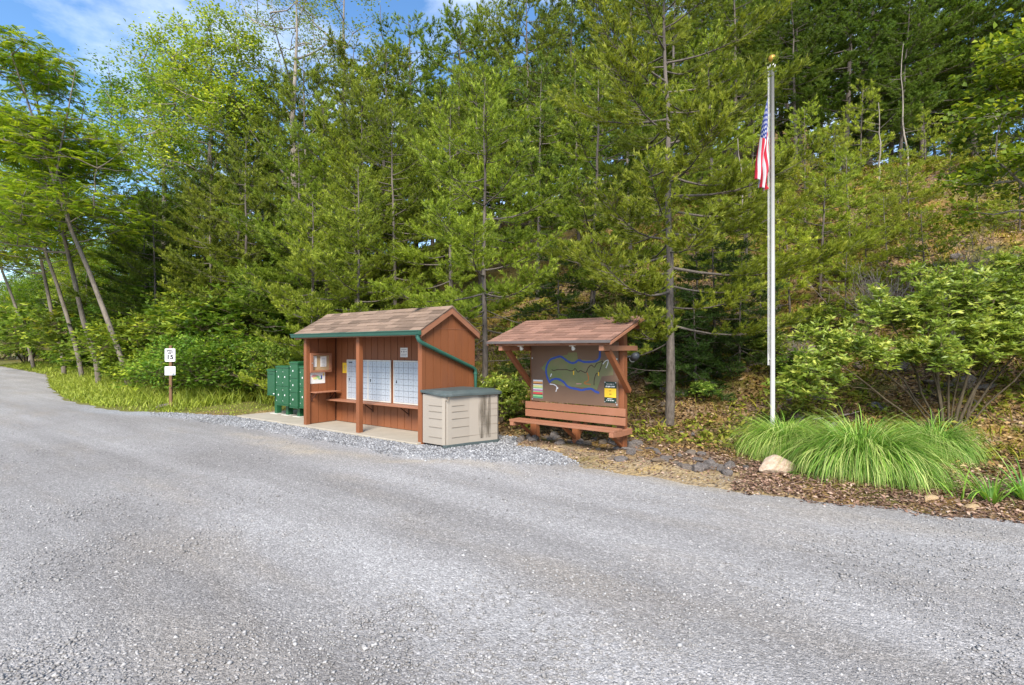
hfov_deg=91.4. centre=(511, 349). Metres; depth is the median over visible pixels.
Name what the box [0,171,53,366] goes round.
locust tree
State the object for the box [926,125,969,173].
young pine
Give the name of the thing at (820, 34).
pine tree
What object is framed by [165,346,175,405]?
speed limit sign
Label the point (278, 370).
door
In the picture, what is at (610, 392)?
lot sign
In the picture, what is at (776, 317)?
young pine
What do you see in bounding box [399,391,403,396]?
locker door
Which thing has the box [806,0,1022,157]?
pine tree
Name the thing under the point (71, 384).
verge grass
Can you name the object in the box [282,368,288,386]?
door
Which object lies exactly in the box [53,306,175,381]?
bush
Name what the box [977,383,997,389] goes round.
slate rock
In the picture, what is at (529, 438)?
slate rock
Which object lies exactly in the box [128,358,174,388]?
bush
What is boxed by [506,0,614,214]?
pine tree
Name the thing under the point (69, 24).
sky
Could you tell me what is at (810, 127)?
pine tree
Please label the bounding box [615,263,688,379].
hemlock
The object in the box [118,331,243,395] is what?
bush
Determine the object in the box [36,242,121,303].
broadleaf tree
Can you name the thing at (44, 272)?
locust tree
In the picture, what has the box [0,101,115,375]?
locust tree
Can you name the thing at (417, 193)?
pine tree
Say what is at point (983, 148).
young pine
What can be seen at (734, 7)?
pine tree
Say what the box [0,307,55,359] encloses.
bush
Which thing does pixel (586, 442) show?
slate rock
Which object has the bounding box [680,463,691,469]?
slate rock
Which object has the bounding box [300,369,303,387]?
door
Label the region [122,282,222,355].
bush
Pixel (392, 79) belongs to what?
pine tree
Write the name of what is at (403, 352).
paper notice
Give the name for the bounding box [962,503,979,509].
stone
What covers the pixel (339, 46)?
pine tree
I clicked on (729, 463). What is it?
slate rock
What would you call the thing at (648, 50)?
pine tree
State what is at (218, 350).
bush
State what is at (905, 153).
young pine
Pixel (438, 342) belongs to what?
mail shelter
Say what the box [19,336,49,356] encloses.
bush
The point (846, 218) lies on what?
young pine
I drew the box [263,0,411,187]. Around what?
sparse tree
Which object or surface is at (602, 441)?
slate rock
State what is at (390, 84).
pine tree
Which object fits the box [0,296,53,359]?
bush
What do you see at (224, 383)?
bush
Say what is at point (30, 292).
broadleaf tree
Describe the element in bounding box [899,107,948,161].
young pine
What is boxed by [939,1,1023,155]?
pine tree
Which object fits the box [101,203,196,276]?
broadleaf tree
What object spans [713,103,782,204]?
young pine
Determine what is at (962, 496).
strap leaf plant
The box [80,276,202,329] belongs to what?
bush
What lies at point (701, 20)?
pine tree
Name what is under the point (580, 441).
slate rock
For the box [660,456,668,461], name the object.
slate rock
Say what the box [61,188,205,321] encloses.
pine tree
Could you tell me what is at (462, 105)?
pine tree
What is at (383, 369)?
locker door
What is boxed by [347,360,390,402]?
mailbox bank
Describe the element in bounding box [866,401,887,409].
slate rock
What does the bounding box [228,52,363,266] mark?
pine tree
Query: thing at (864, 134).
pine tree
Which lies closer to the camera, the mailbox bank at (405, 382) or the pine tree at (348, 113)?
the mailbox bank at (405, 382)
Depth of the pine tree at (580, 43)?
23.75 m
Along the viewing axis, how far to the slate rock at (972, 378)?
9.12 m
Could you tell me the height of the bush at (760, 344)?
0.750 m
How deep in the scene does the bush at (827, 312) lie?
11.45 m
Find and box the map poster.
[310,372,324,383]
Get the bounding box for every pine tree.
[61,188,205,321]
[71,194,173,319]
[73,187,199,339]
[102,232,146,294]
[127,219,195,277]
[130,176,261,331]
[143,160,248,286]
[162,122,318,334]
[164,93,278,288]
[167,169,237,255]
[173,62,336,265]
[194,60,337,245]
[206,116,370,342]
[227,91,411,330]
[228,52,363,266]
[232,154,309,259]
[233,186,393,389]
[243,178,360,335]
[269,26,399,243]
[273,38,480,285]
[284,151,415,312]
[285,162,433,351]
[294,66,447,305]
[310,94,469,310]
[330,9,483,278]
[333,42,433,266]
[349,162,425,277]
[354,95,533,344]
[367,51,582,385]
[367,75,506,306]
[375,0,520,254]
[394,83,482,246]
[402,78,447,246]
[406,0,573,236]
[415,56,554,301]
[430,0,529,211]
[453,0,609,261]
[453,68,526,229]
[474,50,539,213]
[477,46,612,299]
[502,75,573,230]
[503,0,626,230]
[504,0,686,221]
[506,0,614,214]
[507,44,629,267]
[520,52,707,316]
[533,0,873,426]
[535,22,595,195]
[552,47,711,262]
[555,0,699,202]
[586,32,641,176]
[596,0,731,177]
[598,1,694,169]
[600,0,751,203]
[639,0,778,182]
[640,18,768,232]
[668,0,827,184]
[675,0,775,154]
[677,0,751,87]
[705,0,831,150]
[706,0,827,144]
[712,0,877,168]
[729,0,865,177]
[755,6,892,170]
[767,0,945,170]
[782,0,986,165]
[790,53,866,170]
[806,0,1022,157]
[806,25,907,171]
[811,69,945,170]
[823,2,968,167]
[849,0,967,159]
[853,0,1023,156]
[863,86,936,166]
[882,0,1023,156]
[883,14,981,158]
[887,89,992,158]
[908,89,1020,156]
[913,0,1023,134]
[935,11,1023,156]
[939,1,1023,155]
[965,60,1023,150]
[974,3,1023,140]
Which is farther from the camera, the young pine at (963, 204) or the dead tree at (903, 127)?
the dead tree at (903, 127)
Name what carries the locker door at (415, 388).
in the mailbox bank at (405, 382)
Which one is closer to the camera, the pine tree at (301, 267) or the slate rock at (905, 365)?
the slate rock at (905, 365)
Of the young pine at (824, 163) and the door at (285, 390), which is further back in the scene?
the young pine at (824, 163)
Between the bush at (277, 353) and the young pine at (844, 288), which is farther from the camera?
the bush at (277, 353)
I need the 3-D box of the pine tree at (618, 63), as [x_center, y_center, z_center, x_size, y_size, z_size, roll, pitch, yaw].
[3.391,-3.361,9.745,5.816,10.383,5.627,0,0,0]
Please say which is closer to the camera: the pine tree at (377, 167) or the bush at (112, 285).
the pine tree at (377, 167)
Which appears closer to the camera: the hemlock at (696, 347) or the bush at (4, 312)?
the hemlock at (696, 347)
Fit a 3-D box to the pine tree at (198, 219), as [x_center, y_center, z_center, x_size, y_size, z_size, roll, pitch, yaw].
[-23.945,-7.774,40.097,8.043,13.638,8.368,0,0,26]
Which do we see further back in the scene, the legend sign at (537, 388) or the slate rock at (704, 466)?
the legend sign at (537, 388)
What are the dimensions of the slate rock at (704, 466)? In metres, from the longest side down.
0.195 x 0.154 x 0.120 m
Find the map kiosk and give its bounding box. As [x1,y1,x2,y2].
[486,315,644,447]
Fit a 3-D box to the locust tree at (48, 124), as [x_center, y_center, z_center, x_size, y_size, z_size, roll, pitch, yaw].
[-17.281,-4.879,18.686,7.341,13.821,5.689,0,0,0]
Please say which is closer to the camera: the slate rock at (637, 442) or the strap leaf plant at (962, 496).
the strap leaf plant at (962, 496)
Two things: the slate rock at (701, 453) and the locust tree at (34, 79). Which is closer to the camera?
the slate rock at (701, 453)
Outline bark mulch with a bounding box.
[521,414,1023,523]
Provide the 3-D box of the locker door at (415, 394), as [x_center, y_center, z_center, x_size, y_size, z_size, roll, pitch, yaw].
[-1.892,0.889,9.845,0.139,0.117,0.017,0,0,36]
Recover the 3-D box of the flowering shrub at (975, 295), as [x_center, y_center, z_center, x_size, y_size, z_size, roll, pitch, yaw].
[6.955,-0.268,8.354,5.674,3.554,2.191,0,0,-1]
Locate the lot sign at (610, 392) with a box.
[604,382,615,402]
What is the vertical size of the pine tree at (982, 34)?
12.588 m
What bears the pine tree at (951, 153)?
on the ground at (660, 467)
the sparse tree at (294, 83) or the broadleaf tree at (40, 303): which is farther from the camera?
the broadleaf tree at (40, 303)
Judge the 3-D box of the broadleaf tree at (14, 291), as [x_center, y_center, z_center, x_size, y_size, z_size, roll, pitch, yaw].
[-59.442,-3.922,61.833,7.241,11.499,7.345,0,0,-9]
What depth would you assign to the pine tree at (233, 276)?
18.40 m
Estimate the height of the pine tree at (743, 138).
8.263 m
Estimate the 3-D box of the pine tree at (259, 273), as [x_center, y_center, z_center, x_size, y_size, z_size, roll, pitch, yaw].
[-7.389,-4.269,18.759,5.586,10.872,6.261,0,0,13]
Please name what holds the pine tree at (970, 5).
on the ground at (660, 467)
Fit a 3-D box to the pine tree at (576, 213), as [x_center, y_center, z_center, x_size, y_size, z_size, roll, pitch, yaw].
[2.127,-3.553,13.369,4.760,8.263,5.336,0,0,-29]
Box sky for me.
[0,0,1023,290]
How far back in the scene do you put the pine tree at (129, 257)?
27.03 m
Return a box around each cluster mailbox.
[267,368,283,413]
[275,365,296,415]
[289,361,303,416]
[299,366,303,408]
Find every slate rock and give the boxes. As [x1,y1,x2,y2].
[526,435,536,440]
[547,435,560,439]
[554,440,564,444]
[576,438,583,443]
[583,440,591,444]
[598,439,606,443]
[614,455,627,461]
[621,447,635,449]
[626,449,635,455]
[627,441,633,446]
[632,440,642,444]
[651,457,663,461]
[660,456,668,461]
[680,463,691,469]
[685,449,695,454]
[691,464,702,471]
[692,457,702,461]
[696,451,705,455]
[700,463,708,470]
[703,459,715,465]
[716,465,724,470]
[721,469,732,475]
[724,460,734,468]
[852,361,864,368]
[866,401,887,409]
[889,361,909,371]
[921,380,934,384]
[950,253,963,258]
[950,374,975,383]
[958,383,974,389]
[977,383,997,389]
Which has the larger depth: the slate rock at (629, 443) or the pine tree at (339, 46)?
the pine tree at (339, 46)
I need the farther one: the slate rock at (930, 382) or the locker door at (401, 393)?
the locker door at (401, 393)
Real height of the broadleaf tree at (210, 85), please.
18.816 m
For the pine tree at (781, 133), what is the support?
on the ground at (660, 467)
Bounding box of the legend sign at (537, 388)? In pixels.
[533,379,542,398]
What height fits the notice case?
0.420 m
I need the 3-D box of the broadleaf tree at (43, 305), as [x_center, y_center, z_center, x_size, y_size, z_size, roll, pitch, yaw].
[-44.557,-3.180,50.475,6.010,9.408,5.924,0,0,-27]
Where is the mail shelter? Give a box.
[290,306,480,443]
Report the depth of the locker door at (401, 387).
10.08 m
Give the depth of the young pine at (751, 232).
14.29 m
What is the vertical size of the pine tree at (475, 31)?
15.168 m
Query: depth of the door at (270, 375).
12.56 m
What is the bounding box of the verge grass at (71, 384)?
[0,359,293,415]
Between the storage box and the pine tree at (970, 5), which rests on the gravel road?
the storage box
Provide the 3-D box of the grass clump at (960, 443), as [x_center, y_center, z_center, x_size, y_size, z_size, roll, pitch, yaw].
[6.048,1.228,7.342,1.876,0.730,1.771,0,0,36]
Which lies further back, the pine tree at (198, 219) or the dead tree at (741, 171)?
the pine tree at (198, 219)
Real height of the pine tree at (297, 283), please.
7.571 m
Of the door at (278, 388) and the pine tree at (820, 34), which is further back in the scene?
the pine tree at (820, 34)
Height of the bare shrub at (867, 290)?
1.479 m
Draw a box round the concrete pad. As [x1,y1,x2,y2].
[237,410,420,444]
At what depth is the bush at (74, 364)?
30.08 m
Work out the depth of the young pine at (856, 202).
15.14 m
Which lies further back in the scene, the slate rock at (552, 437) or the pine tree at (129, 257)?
the pine tree at (129, 257)
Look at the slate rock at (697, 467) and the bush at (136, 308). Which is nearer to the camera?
the slate rock at (697, 467)
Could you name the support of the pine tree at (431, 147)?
on the ground at (660, 467)
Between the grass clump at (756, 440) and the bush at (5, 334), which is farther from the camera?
the bush at (5, 334)
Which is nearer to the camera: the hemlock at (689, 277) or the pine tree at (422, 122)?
the hemlock at (689, 277)
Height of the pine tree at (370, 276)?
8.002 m
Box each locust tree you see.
[0,24,172,386]
[0,46,169,382]
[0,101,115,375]
[0,138,112,373]
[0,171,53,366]
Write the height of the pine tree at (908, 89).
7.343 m
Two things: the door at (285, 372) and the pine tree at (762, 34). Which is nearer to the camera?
the door at (285, 372)
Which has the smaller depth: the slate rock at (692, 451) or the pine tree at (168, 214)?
the slate rock at (692, 451)
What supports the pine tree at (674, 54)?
on the ground at (660, 467)
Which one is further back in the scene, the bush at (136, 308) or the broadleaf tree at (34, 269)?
the broadleaf tree at (34, 269)
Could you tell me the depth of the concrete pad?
10.39 m
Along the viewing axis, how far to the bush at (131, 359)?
17.44 m
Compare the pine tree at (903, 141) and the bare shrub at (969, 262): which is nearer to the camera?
the bare shrub at (969, 262)
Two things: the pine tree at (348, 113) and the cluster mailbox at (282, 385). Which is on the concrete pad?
the cluster mailbox at (282, 385)
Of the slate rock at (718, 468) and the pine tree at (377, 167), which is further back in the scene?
the pine tree at (377, 167)
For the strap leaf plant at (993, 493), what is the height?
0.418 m
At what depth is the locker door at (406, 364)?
9.99 m
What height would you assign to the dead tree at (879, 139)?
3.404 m
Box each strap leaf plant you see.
[931,468,991,500]
[940,455,1021,503]
[975,453,1023,499]
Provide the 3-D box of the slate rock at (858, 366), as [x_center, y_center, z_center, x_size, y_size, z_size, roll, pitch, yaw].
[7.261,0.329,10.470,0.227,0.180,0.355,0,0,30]
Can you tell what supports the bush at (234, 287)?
on the ground at (660, 467)
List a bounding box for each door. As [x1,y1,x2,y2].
[267,371,274,393]
[276,368,281,385]
[276,386,281,403]
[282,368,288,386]
[282,387,288,404]
[290,364,297,377]
[290,378,297,392]
[290,393,297,406]
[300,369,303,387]
[300,388,303,406]
[381,367,385,372]
[381,395,385,400]
[394,373,398,378]
[399,362,403,367]
[399,379,403,384]
[399,385,403,390]
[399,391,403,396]
[404,362,408,367]
[404,391,408,396]
[404,397,408,402]
[413,362,417,367]
[413,368,417,373]
[413,374,417,379]
[413,380,417,385]
[413,386,417,391]
[413,392,417,397]
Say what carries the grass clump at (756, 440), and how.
on the ground at (660, 467)
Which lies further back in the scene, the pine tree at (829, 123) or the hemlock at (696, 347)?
the pine tree at (829, 123)
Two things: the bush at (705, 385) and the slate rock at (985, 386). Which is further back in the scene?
the bush at (705, 385)
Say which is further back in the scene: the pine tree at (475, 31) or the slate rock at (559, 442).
the pine tree at (475, 31)
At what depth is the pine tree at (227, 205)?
25.78 m
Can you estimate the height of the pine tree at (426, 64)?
14.848 m
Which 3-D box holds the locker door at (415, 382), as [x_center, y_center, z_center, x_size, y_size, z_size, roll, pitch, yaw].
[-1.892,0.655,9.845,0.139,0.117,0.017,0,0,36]
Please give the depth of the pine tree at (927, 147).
43.11 m
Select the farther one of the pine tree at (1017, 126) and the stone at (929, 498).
the pine tree at (1017, 126)
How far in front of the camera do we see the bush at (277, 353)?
14.63 m
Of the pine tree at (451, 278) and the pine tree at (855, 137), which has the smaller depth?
the pine tree at (451, 278)
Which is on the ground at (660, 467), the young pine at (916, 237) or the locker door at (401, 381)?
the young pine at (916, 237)
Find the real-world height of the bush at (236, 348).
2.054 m
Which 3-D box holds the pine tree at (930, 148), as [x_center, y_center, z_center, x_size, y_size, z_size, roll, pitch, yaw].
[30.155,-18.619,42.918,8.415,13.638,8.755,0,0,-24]
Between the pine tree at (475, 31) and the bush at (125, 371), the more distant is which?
the pine tree at (475, 31)
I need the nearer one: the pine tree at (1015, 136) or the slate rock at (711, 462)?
the slate rock at (711, 462)
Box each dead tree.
[737,139,750,259]
[865,103,895,178]
[885,44,919,174]
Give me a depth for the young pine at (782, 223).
14.96 m
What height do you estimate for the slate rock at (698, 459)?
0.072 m
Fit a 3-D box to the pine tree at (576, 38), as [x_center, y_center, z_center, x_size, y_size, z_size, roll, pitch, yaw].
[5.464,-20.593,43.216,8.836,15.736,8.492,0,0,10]
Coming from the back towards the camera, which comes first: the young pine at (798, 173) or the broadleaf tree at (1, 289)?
the broadleaf tree at (1, 289)
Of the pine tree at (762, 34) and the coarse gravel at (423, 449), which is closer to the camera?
the coarse gravel at (423, 449)
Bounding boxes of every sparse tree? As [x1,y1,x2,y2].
[226,0,383,203]
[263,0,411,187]
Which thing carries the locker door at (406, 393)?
in the mailbox bank at (405, 382)
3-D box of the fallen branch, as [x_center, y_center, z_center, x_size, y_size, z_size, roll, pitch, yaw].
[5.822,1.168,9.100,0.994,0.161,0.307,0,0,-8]
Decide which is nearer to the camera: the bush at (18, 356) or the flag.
the flag
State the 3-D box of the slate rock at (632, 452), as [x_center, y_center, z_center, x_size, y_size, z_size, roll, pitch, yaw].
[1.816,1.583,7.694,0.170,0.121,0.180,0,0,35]
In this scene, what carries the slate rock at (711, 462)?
on the ground at (660, 467)
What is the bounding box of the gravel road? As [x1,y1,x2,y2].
[0,366,1023,684]
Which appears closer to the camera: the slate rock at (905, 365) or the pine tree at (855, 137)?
the slate rock at (905, 365)
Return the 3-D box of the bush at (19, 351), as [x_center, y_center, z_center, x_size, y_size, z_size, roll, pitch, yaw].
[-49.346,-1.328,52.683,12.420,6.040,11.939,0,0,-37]
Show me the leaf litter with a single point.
(990, 462)
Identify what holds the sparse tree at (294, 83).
on the ground at (660, 467)
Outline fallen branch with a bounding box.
[812,410,861,419]
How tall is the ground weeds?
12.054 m
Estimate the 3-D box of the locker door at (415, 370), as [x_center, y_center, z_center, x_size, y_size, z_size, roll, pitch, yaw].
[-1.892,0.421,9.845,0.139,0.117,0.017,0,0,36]
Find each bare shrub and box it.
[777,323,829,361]
[806,261,925,319]
[902,221,1023,284]
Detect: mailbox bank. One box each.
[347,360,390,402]
[393,360,417,404]
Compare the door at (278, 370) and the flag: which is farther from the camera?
the door at (278, 370)
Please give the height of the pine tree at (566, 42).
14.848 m
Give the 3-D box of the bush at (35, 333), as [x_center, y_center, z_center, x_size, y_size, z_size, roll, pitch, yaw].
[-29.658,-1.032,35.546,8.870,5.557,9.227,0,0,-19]
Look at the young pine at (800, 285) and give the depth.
12.77 m
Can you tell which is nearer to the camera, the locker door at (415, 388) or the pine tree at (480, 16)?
the locker door at (415, 388)
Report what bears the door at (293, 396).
in the cluster mailbox at (294, 384)
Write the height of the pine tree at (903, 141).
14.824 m
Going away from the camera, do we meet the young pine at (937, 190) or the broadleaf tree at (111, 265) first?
the young pine at (937, 190)
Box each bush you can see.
[0,291,86,355]
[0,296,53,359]
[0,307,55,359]
[0,316,53,360]
[1,306,39,362]
[8,288,114,359]
[11,298,101,367]
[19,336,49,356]
[29,319,105,360]
[39,348,102,368]
[42,351,71,362]
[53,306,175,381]
[57,288,129,358]
[77,290,160,352]
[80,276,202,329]
[90,268,130,295]
[96,344,154,381]
[98,352,155,386]
[103,254,250,319]
[114,341,209,392]
[115,284,294,346]
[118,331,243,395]
[119,283,320,345]
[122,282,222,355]
[124,251,261,297]
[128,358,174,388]
[135,329,274,395]
[190,263,386,340]
[199,341,301,401]
[207,337,270,391]
[215,219,333,286]
[226,249,402,316]
[237,335,303,390]
[477,372,529,424]
[688,380,721,399]
[742,331,793,357]
[762,346,838,375]
[791,300,861,331]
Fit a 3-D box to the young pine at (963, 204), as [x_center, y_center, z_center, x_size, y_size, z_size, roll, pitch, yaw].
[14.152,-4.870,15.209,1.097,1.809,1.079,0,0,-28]
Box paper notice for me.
[400,348,407,356]
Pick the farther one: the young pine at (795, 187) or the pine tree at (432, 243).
the pine tree at (432, 243)
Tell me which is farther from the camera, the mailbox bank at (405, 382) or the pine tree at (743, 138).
the pine tree at (743, 138)
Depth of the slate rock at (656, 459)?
7.03 m
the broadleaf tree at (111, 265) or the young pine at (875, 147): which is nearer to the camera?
the young pine at (875, 147)
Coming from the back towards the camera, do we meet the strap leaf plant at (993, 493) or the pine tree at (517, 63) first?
the pine tree at (517, 63)
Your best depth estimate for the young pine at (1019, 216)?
13.62 m
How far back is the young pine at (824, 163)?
18.54 m
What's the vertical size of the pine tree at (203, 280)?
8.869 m
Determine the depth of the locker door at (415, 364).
9.84 m
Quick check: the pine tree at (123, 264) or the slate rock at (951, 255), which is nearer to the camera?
the slate rock at (951, 255)
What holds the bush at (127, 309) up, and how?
on the ground at (660, 467)
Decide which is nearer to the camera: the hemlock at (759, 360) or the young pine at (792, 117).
the hemlock at (759, 360)
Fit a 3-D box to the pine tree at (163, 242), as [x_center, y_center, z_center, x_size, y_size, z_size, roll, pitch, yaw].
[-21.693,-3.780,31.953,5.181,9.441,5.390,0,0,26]
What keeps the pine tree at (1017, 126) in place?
on the ground at (660, 467)
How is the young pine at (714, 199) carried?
on the ground at (660, 467)
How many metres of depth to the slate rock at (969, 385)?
9.00 m
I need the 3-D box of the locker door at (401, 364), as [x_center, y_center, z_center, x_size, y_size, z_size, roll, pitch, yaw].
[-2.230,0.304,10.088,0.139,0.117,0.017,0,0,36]
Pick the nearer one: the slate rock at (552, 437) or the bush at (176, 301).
the slate rock at (552, 437)
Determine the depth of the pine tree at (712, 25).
41.20 m
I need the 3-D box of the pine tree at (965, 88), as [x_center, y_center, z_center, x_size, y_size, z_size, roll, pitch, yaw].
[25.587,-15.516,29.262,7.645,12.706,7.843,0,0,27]
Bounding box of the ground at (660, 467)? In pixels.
[0,129,1023,520]
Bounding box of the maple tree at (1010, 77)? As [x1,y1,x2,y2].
[928,8,1023,230]
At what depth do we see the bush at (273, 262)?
20.29 m
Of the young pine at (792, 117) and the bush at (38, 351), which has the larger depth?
the bush at (38, 351)
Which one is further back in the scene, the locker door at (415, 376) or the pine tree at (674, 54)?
the pine tree at (674, 54)
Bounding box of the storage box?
[420,386,501,447]
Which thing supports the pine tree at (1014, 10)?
on the ground at (660, 467)
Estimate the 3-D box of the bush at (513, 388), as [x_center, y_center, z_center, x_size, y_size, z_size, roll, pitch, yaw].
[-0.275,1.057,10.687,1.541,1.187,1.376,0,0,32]
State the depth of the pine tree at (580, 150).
19.93 m
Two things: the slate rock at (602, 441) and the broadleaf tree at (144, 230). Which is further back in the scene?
the broadleaf tree at (144, 230)
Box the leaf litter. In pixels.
[480,159,1023,478]
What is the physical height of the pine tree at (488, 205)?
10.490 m
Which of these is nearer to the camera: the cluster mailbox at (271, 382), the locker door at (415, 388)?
the locker door at (415, 388)
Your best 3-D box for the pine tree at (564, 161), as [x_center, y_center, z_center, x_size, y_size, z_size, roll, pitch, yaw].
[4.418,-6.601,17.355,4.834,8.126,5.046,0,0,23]
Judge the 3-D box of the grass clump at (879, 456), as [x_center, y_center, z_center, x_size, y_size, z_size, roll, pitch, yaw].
[4.588,1.148,6.566,2.522,0.876,2.604,0,0,36]
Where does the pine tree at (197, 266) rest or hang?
on the ground at (660, 467)
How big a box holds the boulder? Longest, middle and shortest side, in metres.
0.506 x 0.333 x 0.262 m
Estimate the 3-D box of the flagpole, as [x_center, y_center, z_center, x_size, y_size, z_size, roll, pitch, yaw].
[4.072,-1.436,7.822,0.116,6.354,0.116,0,0,-8]
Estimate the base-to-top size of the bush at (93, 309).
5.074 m
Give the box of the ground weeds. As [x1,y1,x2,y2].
[465,154,1023,464]
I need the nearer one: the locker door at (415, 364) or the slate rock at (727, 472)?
the slate rock at (727, 472)
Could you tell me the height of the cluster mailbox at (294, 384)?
1.335 m
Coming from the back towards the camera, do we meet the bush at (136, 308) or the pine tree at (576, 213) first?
the bush at (136, 308)
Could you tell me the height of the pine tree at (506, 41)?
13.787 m
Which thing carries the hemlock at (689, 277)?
on the ground at (660, 467)
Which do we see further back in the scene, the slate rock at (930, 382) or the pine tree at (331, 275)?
the pine tree at (331, 275)
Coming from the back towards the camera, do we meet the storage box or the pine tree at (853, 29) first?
the pine tree at (853, 29)
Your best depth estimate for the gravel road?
3.80 m
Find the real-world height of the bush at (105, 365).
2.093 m
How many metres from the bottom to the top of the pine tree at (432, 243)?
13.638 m
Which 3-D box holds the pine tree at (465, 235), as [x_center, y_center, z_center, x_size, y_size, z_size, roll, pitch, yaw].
[-0.589,-2.395,11.255,4.818,8.326,5.028,0,0,26]
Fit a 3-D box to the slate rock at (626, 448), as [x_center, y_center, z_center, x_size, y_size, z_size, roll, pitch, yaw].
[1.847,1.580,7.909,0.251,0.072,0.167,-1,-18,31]
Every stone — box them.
[924,494,938,501]
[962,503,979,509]
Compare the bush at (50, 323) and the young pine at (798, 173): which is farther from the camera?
the bush at (50, 323)
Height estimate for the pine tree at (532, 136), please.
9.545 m
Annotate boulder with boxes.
[758,455,796,473]
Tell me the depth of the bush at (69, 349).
25.98 m
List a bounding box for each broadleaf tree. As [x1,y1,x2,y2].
[0,272,44,360]
[0,281,30,359]
[17,242,116,308]
[18,269,48,306]
[20,265,83,311]
[31,280,67,312]
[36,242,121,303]
[63,28,247,261]
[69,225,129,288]
[96,186,202,269]
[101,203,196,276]
[102,0,291,268]
[140,175,228,255]
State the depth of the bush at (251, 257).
25.65 m
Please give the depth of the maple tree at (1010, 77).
9.05 m
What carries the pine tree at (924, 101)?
on the ground at (660, 467)
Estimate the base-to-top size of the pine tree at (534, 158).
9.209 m
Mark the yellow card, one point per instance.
(344, 367)
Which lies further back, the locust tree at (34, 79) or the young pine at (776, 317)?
the locust tree at (34, 79)
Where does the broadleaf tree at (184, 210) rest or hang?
on the ground at (660, 467)
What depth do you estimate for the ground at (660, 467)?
10.04 m
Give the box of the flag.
[754,98,768,190]
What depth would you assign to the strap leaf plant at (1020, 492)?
5.44 m
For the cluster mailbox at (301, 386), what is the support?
on the concrete pad
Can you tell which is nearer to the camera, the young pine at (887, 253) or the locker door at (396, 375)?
the locker door at (396, 375)
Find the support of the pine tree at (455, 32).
on the ground at (660, 467)
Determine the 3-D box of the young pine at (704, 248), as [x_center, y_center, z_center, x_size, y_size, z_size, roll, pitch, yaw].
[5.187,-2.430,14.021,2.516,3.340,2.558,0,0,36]
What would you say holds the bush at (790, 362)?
on the ground at (660, 467)
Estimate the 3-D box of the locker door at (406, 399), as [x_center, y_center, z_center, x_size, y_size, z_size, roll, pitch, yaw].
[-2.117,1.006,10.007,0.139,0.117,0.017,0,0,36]
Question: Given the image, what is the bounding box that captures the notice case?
[310,353,331,372]
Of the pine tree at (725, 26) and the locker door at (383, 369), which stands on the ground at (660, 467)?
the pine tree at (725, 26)
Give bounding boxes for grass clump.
[709,409,842,469]
[755,404,993,500]
[874,407,1008,467]
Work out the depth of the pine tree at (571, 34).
26.64 m
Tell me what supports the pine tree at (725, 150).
on the ground at (660, 467)
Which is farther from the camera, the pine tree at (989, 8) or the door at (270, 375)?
the pine tree at (989, 8)
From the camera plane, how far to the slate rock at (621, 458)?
7.26 m
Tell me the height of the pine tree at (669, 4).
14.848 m
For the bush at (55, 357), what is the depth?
37.45 m
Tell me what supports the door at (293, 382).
in the cluster mailbox at (294, 384)
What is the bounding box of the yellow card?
[343,363,346,372]
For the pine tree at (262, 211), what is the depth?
29.46 m
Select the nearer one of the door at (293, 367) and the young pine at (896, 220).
the door at (293, 367)
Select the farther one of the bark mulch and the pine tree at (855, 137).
the pine tree at (855, 137)
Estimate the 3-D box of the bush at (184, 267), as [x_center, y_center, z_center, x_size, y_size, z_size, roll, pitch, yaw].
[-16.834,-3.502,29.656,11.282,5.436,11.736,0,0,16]
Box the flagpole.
[767,54,775,426]
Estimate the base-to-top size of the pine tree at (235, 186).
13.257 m
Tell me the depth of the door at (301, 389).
11.75 m
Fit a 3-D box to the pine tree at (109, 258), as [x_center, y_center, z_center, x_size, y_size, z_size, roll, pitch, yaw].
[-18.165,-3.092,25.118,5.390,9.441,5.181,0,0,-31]
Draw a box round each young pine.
[649,202,746,300]
[693,163,752,256]
[703,166,810,278]
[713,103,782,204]
[722,264,791,329]
[741,142,816,229]
[749,183,816,256]
[755,159,903,289]
[757,220,839,313]
[762,154,849,243]
[775,93,848,191]
[795,146,902,246]
[806,120,872,198]
[816,247,873,312]
[827,79,894,169]
[828,204,908,285]
[855,189,923,266]
[862,157,957,237]
[868,146,932,202]
[886,205,960,275]
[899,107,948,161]
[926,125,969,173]
[950,160,1003,209]
[965,122,1016,168]
[985,143,1023,230]
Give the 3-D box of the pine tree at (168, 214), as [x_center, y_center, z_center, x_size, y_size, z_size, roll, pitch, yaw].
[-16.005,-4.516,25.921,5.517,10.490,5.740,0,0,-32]
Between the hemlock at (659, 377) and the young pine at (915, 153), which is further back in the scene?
the young pine at (915, 153)
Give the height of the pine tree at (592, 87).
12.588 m
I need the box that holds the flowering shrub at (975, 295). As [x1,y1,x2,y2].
[760,245,1023,428]
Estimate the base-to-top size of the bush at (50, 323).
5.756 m
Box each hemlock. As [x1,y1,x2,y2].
[488,242,602,374]
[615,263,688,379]
[627,283,712,388]
[648,282,752,401]
[674,219,790,372]
[693,252,790,376]
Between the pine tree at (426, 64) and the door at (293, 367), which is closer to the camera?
the door at (293, 367)
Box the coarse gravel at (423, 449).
[150,412,580,465]
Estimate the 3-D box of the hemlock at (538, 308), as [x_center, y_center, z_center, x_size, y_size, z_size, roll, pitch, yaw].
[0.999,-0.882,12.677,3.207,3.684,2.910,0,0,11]
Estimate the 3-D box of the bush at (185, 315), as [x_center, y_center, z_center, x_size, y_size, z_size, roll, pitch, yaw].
[-10.595,-0.764,19.748,8.359,3.924,7.361,0,0,-19]
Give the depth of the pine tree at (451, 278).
15.42 m

